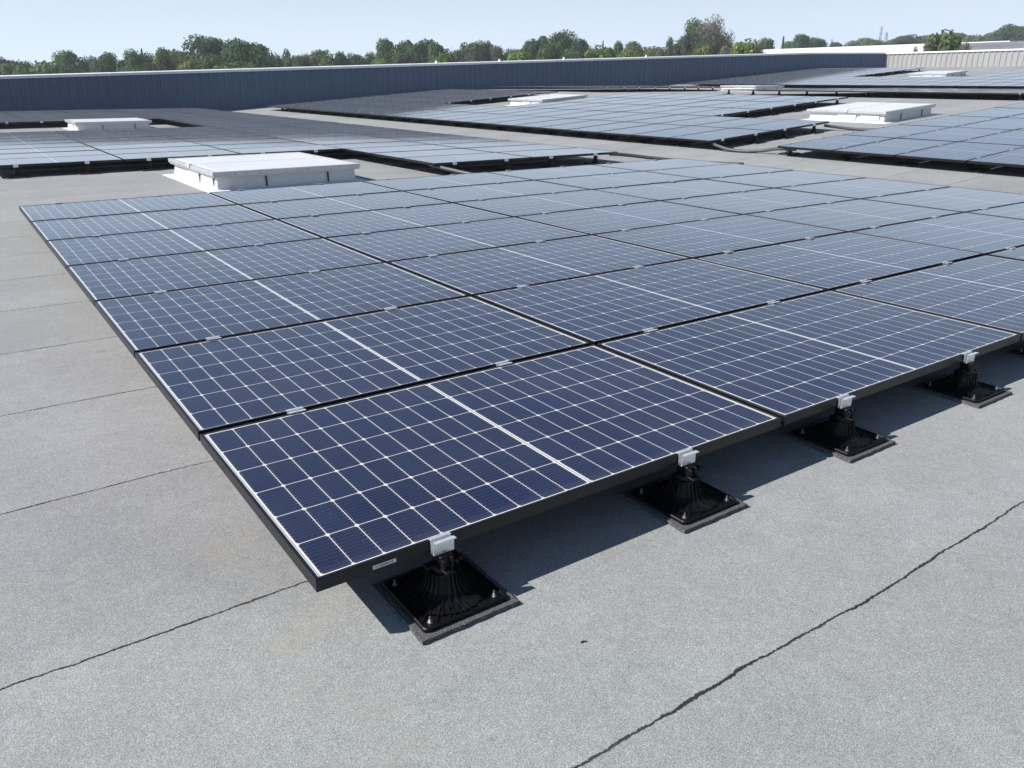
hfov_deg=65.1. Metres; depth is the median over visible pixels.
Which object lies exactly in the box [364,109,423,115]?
solar panel
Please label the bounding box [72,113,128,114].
solar panel
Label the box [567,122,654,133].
solar panel
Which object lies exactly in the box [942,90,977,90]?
solar panel
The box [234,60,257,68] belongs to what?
leafy bush
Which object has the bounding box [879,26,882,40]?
lattice mast
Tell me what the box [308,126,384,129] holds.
solar panel
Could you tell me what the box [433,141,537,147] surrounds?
solar panel
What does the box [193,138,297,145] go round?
solar panel
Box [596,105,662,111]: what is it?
solar panel
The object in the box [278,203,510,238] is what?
solar panel
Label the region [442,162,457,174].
panel mount
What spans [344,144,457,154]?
solar panel
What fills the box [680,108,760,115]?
solar panel
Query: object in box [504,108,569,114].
solar panel
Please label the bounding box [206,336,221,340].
panel mount
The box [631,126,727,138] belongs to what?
solar panel
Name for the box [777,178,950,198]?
solar panel
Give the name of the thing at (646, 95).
solar panel
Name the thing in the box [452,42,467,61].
broadleaf tree
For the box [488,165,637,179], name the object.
solar panel
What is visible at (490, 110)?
solar panel
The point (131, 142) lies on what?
solar panel
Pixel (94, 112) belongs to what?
solar panel
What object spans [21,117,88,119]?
solar panel
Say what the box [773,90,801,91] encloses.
solar panel
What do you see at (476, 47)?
broadleaf tree
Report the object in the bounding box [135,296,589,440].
solar panel
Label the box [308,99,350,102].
solar panel
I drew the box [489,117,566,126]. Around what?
solar panel
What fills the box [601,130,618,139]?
panel mount
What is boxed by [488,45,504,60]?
broadleaf tree
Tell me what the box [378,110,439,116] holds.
solar panel
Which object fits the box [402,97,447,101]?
solar panel
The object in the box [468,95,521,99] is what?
solar panel
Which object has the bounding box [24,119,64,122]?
solar panel
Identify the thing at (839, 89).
solar panel
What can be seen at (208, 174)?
skylight
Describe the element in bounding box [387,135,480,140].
solar panel
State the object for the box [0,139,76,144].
solar panel
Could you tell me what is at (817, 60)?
parapet wall
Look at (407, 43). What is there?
broadleaf tree
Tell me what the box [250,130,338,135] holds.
solar panel
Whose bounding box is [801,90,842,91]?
solar panel
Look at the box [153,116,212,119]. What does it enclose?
solar panel
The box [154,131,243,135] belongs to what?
solar panel
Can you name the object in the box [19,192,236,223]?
solar panel
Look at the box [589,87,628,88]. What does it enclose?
solar panel
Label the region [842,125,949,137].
solar panel
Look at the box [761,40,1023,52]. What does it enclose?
warehouse
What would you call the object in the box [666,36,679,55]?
broadleaf tree
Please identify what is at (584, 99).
solar panel
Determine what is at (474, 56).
broadleaf tree
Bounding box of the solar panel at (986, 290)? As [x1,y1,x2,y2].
[832,255,1023,339]
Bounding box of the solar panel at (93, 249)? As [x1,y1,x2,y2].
[46,219,321,270]
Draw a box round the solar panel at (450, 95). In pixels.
[432,93,468,96]
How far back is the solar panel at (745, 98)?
23.23 m
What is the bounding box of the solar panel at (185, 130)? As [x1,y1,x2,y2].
[145,128,231,132]
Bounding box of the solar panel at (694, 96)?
[663,94,725,98]
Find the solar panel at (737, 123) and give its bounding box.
[694,118,784,127]
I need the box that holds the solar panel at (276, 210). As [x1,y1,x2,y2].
[240,191,450,219]
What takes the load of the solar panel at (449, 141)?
on the flat roof
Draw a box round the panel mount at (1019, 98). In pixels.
[1011,93,1023,100]
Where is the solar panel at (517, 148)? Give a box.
[463,144,577,151]
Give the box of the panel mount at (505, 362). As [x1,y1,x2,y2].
[495,360,512,365]
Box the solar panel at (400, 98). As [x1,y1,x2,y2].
[381,97,421,100]
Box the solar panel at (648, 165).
[593,158,730,170]
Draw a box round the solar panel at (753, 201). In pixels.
[663,188,856,214]
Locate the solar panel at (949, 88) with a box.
[925,88,973,88]
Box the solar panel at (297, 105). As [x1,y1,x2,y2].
[274,103,324,107]
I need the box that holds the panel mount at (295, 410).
[286,406,305,413]
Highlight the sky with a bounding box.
[0,0,1023,66]
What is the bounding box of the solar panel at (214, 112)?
[190,112,240,113]
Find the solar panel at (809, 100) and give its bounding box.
[776,96,847,103]
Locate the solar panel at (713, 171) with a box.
[646,163,790,178]
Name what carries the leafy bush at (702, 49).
on the ground
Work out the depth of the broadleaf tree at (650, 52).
145.49 m
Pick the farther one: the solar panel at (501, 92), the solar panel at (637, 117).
the solar panel at (501, 92)
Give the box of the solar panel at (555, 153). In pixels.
[496,148,617,158]
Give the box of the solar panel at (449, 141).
[409,138,509,143]
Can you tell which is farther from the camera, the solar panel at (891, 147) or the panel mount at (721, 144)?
the panel mount at (721, 144)
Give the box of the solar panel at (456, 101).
[428,98,481,103]
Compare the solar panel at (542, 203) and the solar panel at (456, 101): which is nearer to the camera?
the solar panel at (542, 203)
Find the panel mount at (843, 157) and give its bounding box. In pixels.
[830,147,856,160]
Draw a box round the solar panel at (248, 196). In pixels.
[209,181,399,204]
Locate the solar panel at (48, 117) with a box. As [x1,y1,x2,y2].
[18,116,79,118]
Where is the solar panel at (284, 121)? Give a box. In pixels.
[253,120,317,122]
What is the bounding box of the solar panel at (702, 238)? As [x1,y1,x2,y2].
[594,214,846,258]
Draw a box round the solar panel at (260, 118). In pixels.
[229,117,289,119]
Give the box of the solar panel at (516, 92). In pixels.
[498,91,535,94]
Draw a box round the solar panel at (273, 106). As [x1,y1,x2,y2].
[266,102,307,107]
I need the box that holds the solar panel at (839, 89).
[820,89,858,89]
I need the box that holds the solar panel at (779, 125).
[734,119,828,131]
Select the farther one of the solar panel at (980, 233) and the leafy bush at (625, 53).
the leafy bush at (625, 53)
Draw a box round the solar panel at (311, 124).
[276,123,345,125]
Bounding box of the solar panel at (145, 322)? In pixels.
[94,262,468,358]
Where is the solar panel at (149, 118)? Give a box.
[95,117,158,119]
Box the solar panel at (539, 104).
[509,102,571,106]
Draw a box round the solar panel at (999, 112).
[949,108,1023,117]
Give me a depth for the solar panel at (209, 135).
17.26 m
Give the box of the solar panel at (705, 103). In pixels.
[671,100,737,106]
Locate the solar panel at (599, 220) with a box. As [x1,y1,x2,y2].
[516,201,741,234]
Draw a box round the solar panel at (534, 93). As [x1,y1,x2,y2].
[507,91,557,95]
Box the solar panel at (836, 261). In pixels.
[695,232,982,290]
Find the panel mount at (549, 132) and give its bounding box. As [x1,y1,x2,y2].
[542,130,557,134]
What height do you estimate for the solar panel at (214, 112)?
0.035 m
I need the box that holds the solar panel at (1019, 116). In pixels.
[1004,114,1023,117]
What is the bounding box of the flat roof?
[0,66,1023,767]
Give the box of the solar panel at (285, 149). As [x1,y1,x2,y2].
[223,145,342,154]
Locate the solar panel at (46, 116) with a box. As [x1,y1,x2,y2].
[14,115,75,117]
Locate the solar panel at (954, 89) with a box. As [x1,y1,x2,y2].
[933,89,976,89]
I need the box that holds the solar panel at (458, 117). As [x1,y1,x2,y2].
[427,113,494,120]
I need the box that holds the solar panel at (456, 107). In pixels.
[428,105,486,110]
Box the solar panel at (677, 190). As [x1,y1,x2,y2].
[593,179,770,200]
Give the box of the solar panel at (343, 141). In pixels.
[299,138,401,144]
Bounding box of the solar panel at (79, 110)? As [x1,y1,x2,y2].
[54,109,104,110]
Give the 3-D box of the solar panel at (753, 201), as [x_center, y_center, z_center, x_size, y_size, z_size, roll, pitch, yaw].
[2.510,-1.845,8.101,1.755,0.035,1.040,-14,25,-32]
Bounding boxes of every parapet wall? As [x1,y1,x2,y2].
[0,52,810,110]
[808,52,886,68]
[884,48,1023,67]
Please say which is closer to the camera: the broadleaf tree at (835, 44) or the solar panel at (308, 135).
the solar panel at (308, 135)
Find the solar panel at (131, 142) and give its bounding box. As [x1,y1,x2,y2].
[80,139,187,145]
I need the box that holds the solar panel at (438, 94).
[415,93,462,96]
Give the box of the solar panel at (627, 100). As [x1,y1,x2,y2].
[600,98,653,103]
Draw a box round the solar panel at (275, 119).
[245,118,308,120]
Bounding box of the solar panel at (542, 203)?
[454,189,657,216]
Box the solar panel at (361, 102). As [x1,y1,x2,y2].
[342,100,380,104]
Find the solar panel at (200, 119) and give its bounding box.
[168,118,236,121]
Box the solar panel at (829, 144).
[778,135,894,151]
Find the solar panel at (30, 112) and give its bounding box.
[3,111,58,112]
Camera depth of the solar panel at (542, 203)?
7.91 m
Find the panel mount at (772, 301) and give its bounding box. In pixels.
[767,300,779,303]
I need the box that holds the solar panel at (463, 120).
[446,114,518,122]
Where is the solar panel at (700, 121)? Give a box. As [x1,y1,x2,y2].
[658,116,743,125]
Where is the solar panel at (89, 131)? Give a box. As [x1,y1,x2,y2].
[52,129,140,133]
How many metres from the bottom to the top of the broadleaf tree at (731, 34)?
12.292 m
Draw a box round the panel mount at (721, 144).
[711,138,731,149]
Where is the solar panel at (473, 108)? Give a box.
[444,106,507,111]
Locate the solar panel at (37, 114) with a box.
[8,113,66,114]
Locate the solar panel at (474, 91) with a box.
[456,90,492,92]
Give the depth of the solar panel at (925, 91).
23.08 m
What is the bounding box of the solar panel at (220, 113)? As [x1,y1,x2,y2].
[197,113,250,114]
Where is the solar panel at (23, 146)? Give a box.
[0,142,86,148]
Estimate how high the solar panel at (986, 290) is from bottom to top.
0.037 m
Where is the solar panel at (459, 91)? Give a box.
[441,90,476,92]
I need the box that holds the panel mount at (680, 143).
[670,135,690,145]
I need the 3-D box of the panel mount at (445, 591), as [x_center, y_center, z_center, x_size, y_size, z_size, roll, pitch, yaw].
[-0.184,0.490,2.147,0.295,0.185,0.296,-14,25,-32]
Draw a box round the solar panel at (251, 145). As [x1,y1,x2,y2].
[206,142,316,148]
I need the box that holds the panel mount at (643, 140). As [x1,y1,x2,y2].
[634,132,652,142]
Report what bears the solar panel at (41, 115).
on the flat roof
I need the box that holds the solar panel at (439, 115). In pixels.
[410,112,473,119]
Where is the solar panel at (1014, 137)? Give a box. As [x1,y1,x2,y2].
[960,130,1023,145]
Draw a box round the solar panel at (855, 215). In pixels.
[745,199,962,231]
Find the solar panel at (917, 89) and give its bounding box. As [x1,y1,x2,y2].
[903,89,932,89]
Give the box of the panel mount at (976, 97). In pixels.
[968,92,984,99]
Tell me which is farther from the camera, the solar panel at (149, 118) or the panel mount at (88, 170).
the solar panel at (149, 118)
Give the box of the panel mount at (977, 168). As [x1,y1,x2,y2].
[961,157,992,172]
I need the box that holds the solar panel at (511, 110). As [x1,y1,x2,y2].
[483,107,547,113]
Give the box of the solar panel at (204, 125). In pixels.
[197,123,271,126]
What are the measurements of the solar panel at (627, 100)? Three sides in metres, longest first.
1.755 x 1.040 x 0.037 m
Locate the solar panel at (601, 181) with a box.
[535,171,700,189]
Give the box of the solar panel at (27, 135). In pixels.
[0,133,61,137]
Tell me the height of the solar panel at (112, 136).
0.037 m
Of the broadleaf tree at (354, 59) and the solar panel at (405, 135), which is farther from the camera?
the broadleaf tree at (354, 59)
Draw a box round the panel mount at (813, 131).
[803,124,823,133]
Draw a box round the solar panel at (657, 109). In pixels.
[624,106,691,112]
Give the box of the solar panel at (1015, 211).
[967,203,1023,219]
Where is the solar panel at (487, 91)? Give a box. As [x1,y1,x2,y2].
[465,90,510,93]
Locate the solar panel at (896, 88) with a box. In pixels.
[872,88,920,88]
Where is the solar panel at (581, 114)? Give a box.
[546,111,615,117]
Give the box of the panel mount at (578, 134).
[569,132,586,136]
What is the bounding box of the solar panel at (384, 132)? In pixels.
[341,130,426,134]
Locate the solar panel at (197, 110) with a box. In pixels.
[174,110,221,111]
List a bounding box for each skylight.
[64,118,151,130]
[162,152,367,192]
[505,94,587,105]
[720,85,783,90]
[802,102,939,123]
[908,70,967,76]
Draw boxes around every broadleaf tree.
[0,56,22,69]
[19,60,33,67]
[51,50,63,67]
[58,49,91,73]
[82,55,98,72]
[89,52,118,72]
[104,51,125,71]
[116,49,145,71]
[141,51,155,70]
[152,47,176,70]
[166,49,179,69]
[178,51,189,64]
[179,34,240,69]
[221,37,279,67]
[271,55,285,67]
[282,47,296,66]
[292,53,312,66]
[304,49,333,66]
[335,51,346,65]
[344,52,368,64]
[363,52,375,64]
[371,37,404,64]
[390,50,415,63]
[397,39,412,51]
[403,38,434,62]
[425,42,455,62]
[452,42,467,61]
[455,40,489,61]
[464,50,482,61]
[482,40,493,59]
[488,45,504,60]
[501,47,519,60]
[520,38,544,59]
[534,42,564,59]
[537,29,585,56]
[538,35,548,44]
[559,47,585,58]
[572,36,592,57]
[614,40,623,57]
[624,41,644,56]
[635,46,648,56]
[643,48,657,56]
[656,49,666,56]
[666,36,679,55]
[674,17,704,55]
[680,30,701,55]
[691,14,731,54]
[714,29,735,52]
[720,45,730,54]
[753,46,764,53]
[757,37,774,49]
[784,40,795,48]
[790,33,818,48]
[809,37,827,47]
[829,42,848,46]
[845,40,864,45]
[854,37,884,45]
[882,40,899,44]
[888,34,922,44]
[912,35,927,42]
[955,32,966,41]
[957,42,972,49]
[961,34,990,41]
[977,32,992,41]
[983,28,1013,41]
[999,23,1023,40]
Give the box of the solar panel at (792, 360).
[597,290,1020,424]
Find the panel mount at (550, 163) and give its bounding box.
[539,156,560,167]
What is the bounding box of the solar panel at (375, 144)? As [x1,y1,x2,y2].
[325,141,427,150]
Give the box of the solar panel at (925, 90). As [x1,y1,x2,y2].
[909,90,941,90]
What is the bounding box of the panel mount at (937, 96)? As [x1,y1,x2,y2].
[929,94,944,98]
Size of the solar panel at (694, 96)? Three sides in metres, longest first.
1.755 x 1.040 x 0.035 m
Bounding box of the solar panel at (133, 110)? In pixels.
[110,109,158,110]
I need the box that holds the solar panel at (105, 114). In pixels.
[76,114,134,115]
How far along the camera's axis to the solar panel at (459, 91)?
35.44 m
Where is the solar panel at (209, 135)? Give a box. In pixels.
[167,133,261,138]
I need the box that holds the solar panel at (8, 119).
[0,119,20,120]
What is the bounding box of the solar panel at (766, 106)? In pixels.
[730,102,806,109]
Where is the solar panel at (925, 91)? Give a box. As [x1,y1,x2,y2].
[896,91,960,92]
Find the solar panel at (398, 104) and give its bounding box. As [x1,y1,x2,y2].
[373,102,421,106]
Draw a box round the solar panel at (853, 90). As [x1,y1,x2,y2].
[830,90,876,91]
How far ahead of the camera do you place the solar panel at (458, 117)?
22.86 m
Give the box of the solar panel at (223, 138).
[180,136,273,141]
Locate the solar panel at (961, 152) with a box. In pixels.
[895,142,1023,162]
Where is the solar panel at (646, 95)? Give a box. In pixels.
[616,93,675,97]
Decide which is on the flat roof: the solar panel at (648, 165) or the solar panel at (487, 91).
the solar panel at (487, 91)
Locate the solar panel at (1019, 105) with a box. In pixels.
[994,102,1023,107]
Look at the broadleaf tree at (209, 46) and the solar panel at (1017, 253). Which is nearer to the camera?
the solar panel at (1017, 253)
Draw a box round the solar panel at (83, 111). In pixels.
[59,110,109,111]
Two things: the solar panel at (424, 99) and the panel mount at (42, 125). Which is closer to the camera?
the panel mount at (42, 125)
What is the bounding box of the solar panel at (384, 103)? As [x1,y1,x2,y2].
[359,101,408,105]
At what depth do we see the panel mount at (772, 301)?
4.37 m
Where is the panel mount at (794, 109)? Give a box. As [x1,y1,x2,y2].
[787,104,801,111]
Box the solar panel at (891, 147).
[833,138,954,156]
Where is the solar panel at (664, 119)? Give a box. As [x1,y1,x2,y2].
[627,115,708,123]
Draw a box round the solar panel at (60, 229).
[31,205,272,244]
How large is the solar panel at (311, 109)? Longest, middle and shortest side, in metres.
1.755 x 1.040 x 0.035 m
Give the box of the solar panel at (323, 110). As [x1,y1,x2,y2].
[314,106,368,111]
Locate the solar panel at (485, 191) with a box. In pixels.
[404,180,589,202]
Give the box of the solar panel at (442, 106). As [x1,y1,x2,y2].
[413,104,466,109]
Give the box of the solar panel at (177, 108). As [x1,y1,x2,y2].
[155,108,199,108]
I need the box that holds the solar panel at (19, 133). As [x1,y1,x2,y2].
[0,131,53,134]
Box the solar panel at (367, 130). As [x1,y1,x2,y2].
[324,128,404,132]
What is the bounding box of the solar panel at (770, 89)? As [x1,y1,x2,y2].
[747,89,793,90]
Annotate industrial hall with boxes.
[961,41,1023,49]
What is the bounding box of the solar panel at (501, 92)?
[480,90,518,93]
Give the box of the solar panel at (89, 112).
[63,111,115,112]
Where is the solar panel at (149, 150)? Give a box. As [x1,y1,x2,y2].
[100,145,217,154]
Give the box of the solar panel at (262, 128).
[220,126,298,130]
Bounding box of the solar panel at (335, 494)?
[200,344,780,591]
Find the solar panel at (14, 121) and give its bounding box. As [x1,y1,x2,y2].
[0,120,26,123]
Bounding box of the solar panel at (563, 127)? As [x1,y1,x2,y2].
[538,120,620,130]
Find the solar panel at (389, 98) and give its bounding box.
[367,96,410,99]
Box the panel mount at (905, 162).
[891,152,920,166]
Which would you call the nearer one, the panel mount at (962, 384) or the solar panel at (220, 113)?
the panel mount at (962, 384)
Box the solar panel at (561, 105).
[530,102,590,107]
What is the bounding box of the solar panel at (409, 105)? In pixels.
[389,103,438,107]
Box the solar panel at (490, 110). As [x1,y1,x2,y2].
[463,107,526,112]
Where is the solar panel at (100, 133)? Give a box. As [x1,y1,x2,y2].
[58,131,148,135]
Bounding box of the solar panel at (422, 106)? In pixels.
[400,103,450,108]
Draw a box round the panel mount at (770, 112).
[762,107,778,115]
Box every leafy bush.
[0,64,30,74]
[24,60,56,74]
[41,61,65,73]
[177,57,199,69]
[201,55,224,69]
[212,62,236,68]
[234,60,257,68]
[320,54,339,65]
[372,57,388,64]
[432,52,451,62]
[507,48,532,60]
[584,45,616,58]
[617,49,637,57]
[649,46,667,54]
[692,41,712,55]
[730,38,759,53]
[748,43,766,51]
[922,39,934,51]
[925,29,955,50]
[937,31,961,50]
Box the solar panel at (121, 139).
[72,136,174,141]
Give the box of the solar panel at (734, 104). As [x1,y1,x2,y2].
[699,101,767,107]
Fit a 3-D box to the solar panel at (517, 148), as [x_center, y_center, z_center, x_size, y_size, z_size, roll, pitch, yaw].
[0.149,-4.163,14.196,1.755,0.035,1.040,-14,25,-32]
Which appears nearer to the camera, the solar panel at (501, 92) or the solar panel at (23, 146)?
the solar panel at (23, 146)
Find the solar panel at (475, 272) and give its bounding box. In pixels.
[388,235,689,296]
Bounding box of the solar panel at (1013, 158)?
[967,147,1023,167]
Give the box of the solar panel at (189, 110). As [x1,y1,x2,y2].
[166,109,212,110]
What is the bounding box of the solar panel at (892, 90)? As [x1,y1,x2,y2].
[877,90,908,90]
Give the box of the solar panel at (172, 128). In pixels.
[137,126,215,130]
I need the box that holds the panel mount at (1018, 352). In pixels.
[1006,346,1023,358]
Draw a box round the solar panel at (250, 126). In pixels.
[208,124,283,127]
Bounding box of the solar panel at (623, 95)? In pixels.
[598,93,650,97]
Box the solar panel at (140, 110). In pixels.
[116,110,165,111]
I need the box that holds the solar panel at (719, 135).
[669,128,772,142]
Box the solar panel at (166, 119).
[160,117,222,120]
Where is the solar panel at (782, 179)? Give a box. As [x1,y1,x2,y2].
[706,170,865,187]
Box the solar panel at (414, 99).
[391,97,438,100]
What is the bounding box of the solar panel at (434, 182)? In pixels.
[362,172,530,191]
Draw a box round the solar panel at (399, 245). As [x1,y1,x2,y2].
[326,217,589,262]
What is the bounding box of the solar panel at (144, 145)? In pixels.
[90,142,201,149]
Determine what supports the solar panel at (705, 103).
on the flat roof
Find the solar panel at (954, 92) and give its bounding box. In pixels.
[932,92,980,93]
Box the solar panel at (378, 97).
[360,96,398,99]
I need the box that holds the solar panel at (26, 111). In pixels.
[1,110,53,111]
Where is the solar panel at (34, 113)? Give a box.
[6,112,62,113]
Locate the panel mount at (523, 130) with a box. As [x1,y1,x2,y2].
[515,128,530,131]
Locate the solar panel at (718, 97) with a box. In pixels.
[692,94,749,99]
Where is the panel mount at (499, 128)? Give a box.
[492,126,505,129]
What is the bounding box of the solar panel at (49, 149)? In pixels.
[0,146,97,153]
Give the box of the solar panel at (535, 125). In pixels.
[512,118,591,128]
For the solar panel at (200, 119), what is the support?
on the flat roof
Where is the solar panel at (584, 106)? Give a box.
[551,103,612,108]
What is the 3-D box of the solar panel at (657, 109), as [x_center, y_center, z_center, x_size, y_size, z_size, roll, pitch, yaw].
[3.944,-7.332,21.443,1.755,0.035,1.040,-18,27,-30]
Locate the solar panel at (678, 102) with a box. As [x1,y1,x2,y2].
[645,99,711,105]
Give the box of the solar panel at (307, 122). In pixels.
[268,121,336,123]
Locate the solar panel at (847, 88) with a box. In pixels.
[827,88,867,88]
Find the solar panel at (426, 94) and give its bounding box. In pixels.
[409,93,445,96]
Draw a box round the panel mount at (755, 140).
[744,133,766,143]
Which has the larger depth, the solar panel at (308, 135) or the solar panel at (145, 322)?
the solar panel at (308, 135)
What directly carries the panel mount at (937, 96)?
on the flat roof
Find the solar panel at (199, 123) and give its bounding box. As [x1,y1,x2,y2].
[187,121,259,125]
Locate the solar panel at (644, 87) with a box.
[625,87,663,87]
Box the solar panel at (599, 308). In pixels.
[474,258,826,345]
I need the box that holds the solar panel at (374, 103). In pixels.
[350,101,398,105]
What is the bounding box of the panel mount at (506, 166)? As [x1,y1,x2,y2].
[493,158,517,170]
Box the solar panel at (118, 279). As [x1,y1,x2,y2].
[66,238,383,306]
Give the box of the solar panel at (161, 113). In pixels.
[135,113,189,114]
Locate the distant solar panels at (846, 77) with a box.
[347,68,1023,98]
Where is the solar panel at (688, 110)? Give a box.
[653,107,723,114]
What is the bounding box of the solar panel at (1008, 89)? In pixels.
[993,89,1023,89]
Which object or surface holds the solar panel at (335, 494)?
on the panel mount at (445, 591)
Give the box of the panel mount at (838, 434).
[784,393,895,462]
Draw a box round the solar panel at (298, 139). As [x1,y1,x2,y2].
[281,135,377,141]
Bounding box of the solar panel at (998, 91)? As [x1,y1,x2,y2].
[973,91,1023,91]
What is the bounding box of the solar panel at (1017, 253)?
[988,246,1023,260]
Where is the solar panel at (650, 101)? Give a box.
[620,99,684,104]
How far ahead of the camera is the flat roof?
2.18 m
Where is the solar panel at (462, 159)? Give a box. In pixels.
[400,152,531,165]
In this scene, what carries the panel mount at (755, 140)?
on the flat roof
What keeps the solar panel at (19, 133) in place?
on the flat roof
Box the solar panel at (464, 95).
[441,94,487,97]
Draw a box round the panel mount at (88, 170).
[77,161,101,174]
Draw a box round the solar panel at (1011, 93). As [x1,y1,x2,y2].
[971,92,1023,94]
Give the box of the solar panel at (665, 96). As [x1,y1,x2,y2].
[643,94,695,98]
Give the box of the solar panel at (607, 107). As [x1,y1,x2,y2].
[573,104,635,110]
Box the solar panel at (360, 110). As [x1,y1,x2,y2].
[337,107,389,113]
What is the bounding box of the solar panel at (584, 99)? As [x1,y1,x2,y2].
[553,97,614,101]
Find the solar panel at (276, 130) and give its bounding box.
[233,128,315,132]
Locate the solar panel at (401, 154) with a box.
[370,148,492,159]
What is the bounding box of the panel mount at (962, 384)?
[913,350,1011,408]
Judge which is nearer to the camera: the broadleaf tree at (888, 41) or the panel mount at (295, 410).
the panel mount at (295, 410)
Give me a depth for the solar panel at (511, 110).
23.79 m
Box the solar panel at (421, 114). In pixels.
[393,111,456,118]
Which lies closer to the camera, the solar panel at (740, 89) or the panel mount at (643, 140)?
the panel mount at (643, 140)
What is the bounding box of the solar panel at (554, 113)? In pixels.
[524,109,593,116]
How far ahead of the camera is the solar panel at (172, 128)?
19.68 m
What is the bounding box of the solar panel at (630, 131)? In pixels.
[597,124,686,135]
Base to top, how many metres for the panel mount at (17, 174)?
0.185 m
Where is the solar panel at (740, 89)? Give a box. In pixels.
[722,89,764,90]
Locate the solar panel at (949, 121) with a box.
[899,116,1001,126]
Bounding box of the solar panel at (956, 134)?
[898,127,1011,141]
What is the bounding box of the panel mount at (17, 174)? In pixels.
[5,164,30,178]
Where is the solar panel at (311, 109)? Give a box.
[303,105,357,110]
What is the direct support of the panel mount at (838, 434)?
on the flat roof
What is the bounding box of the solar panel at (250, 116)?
[221,116,279,117]
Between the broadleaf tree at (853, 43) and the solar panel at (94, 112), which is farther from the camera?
the broadleaf tree at (853, 43)
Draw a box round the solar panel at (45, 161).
[0,154,122,167]
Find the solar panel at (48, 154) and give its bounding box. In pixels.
[0,150,106,158]
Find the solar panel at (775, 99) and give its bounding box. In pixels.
[746,96,812,101]
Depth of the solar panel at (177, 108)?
33.07 m
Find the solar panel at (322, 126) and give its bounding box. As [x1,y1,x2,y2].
[291,124,366,127]
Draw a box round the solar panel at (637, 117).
[600,113,678,121]
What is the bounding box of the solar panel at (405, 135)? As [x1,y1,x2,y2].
[363,132,451,137]
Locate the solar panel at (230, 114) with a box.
[206,114,259,115]
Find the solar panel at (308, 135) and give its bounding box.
[263,132,354,137]
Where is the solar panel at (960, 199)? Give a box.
[863,187,1023,212]
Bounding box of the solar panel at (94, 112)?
[67,112,121,113]
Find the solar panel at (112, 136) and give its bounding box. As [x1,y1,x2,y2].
[65,133,162,138]
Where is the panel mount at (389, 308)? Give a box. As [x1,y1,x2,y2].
[384,306,396,309]
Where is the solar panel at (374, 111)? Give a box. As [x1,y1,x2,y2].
[350,108,406,114]
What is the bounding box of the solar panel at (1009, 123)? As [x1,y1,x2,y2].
[956,118,1023,129]
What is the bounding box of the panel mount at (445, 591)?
[372,531,518,644]
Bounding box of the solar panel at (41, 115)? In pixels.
[11,114,71,116]
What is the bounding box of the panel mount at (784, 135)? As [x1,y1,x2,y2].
[773,128,794,138]
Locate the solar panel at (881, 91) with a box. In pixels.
[862,91,903,92]
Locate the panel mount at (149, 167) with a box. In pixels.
[138,158,161,171]
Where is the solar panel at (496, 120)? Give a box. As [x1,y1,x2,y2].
[467,115,539,124]
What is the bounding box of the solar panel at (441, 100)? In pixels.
[418,98,466,102]
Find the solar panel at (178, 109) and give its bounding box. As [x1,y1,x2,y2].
[159,108,202,109]
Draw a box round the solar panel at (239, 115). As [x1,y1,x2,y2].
[213,115,269,116]
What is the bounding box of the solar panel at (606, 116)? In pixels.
[572,112,644,119]
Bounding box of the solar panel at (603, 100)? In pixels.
[577,98,633,102]
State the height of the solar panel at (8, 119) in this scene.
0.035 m
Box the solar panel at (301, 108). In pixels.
[293,104,341,109]
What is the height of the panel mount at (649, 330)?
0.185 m
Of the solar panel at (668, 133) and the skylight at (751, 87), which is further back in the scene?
the skylight at (751, 87)
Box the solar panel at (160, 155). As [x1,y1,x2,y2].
[111,149,240,161]
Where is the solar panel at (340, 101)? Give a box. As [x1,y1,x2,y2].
[319,99,359,103]
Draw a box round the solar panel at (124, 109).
[105,109,143,109]
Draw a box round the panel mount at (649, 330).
[643,328,657,332]
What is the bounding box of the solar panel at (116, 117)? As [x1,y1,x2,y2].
[85,116,146,118]
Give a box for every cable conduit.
[428,165,472,173]
[609,152,743,163]
[711,142,795,152]
[824,124,875,130]
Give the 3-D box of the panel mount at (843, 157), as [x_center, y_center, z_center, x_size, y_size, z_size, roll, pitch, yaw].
[5.375,-3.732,12.965,0.295,0.185,0.295,-18,27,-30]
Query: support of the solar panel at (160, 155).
on the panel mount at (149, 167)
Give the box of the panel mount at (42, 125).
[36,121,48,127]
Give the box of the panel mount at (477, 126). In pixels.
[470,120,483,127]
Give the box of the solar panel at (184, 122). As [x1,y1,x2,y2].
[177,120,244,123]
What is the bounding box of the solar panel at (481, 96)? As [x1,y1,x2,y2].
[458,94,504,97]
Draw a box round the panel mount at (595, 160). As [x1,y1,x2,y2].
[583,153,605,164]
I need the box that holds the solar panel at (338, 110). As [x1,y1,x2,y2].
[325,106,378,112]
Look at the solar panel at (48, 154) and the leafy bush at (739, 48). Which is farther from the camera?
the leafy bush at (739, 48)
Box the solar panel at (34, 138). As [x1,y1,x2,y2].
[0,136,69,141]
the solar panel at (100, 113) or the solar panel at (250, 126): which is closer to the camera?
the solar panel at (250, 126)
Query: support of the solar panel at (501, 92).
on the flat roof
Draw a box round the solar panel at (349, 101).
[326,100,372,103]
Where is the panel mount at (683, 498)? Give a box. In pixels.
[621,447,747,533]
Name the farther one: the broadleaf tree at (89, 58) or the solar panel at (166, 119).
the broadleaf tree at (89, 58)
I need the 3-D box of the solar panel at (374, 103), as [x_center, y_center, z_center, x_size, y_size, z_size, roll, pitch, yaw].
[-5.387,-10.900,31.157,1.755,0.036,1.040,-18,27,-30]
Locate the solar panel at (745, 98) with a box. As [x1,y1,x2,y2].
[718,95,782,100]
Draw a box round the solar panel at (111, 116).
[80,115,140,116]
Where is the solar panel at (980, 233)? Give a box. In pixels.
[853,212,1023,255]
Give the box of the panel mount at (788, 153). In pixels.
[777,143,801,155]
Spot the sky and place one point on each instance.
(31, 30)
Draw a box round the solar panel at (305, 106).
[284,104,331,108]
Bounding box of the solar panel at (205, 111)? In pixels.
[182,111,230,112]
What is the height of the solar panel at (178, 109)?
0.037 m
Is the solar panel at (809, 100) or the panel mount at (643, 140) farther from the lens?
the solar panel at (809, 100)

